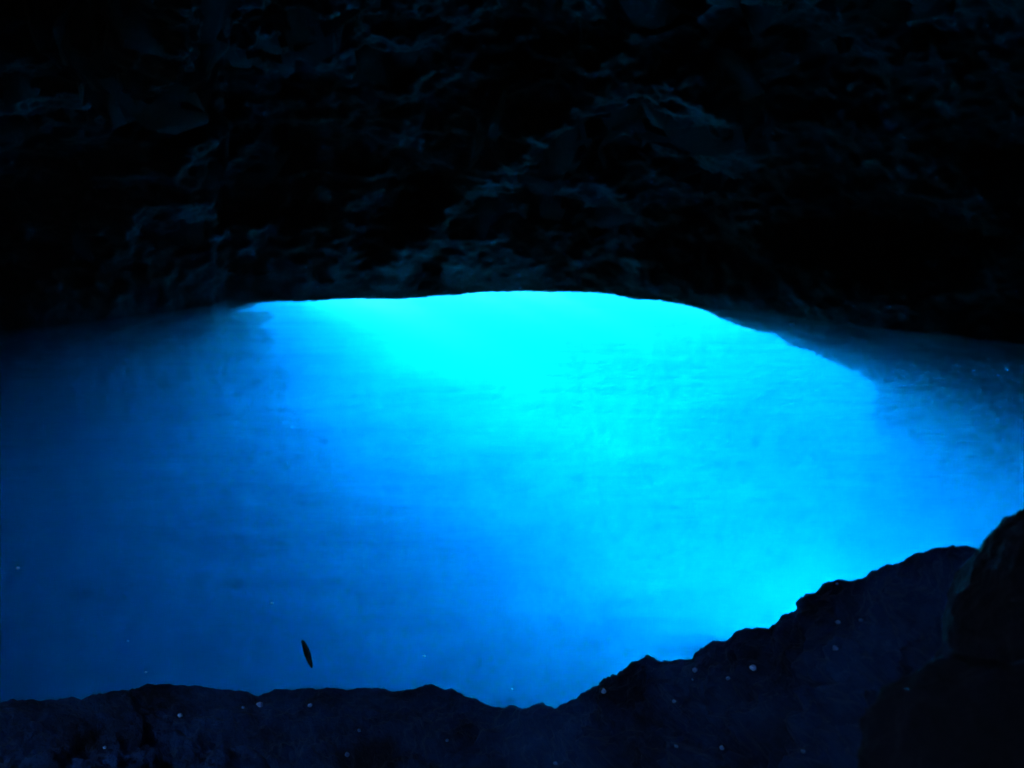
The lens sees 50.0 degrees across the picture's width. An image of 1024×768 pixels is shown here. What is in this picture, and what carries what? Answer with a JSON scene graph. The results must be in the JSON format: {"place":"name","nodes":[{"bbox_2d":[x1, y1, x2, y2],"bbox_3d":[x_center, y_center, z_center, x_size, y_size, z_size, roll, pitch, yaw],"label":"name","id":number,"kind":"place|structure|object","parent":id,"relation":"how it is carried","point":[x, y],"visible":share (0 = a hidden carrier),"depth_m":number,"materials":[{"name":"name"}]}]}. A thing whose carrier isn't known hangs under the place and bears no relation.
{"place":"outdoors","nodes":[
{"label":"outdoors","id":0,"kind":"place"},
{"bbox_2d":[0,683,518,767],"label":"rock ledge","id":1,"kind":"object","parent":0,"point":[145,726],"visible":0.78,"depth_m":4.69,"materials":[{"name":"black stone"}]},
{"bbox_2d":[0,291,1023,708],"bbox_3d":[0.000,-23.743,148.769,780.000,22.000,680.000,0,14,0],"label":"water","id":2,"kind":"structure","parent":0,"point":[554,499],"depth_m":8.94,"materials":[{"name":"blue liquid"}]},
{"bbox_2d":[301,640,312,667],"bbox_3d":[-1.143,1.507,6.142,0.034,0.028,0.341,-5,15,-19],"label":"driftwood","id":3,"kind":"object","parent":2,"relation":"on","point":[307,653],"visible":1,"depth_m":6.13,"materials":[{"name":"brown wood"}]},
{"bbox_2d":[0,0,1023,344],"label":"cave wall","id":4,"kind":"structure","parent":0,"point":[854,162],"depth_m":15.51,"materials":[{"name":"stone"}]},
{"bbox_2d":[444,545,977,767],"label":"rock slope","id":5,"kind":"structure","parent":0,"point":[808,689],"depth_m":3.39,"materials":[{"name":"black stone"}]},
{"bbox_2d":[749,665,755,670],"bbox_3d":[0.771,0.907,3.510,0.022,0.019,0.021,9,17,33],"label":"pebble","id":6,"kind":"object","parent":5,"relation":"on","point":[752,667],"visible":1,"depth_m":3.50,"materials":[{"name":"blue stone"}]},
{"bbox_2d":[856,652,1023,767],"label":"boulder","id":7,"kind":"object","parent":5,"relation":"on","point":[958,710],"visible":1,"depth_m":1.85,"materials":[{"name":"black stone"}]},
{"bbox_2d":[934,509,1023,663],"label":"boulder","id":8,"kind":"object","parent":5,"relation":"on","point":[983,615],"visible":0.53,"depth_m":2.30,"materials":[{"name":"black stone"}]}
]}

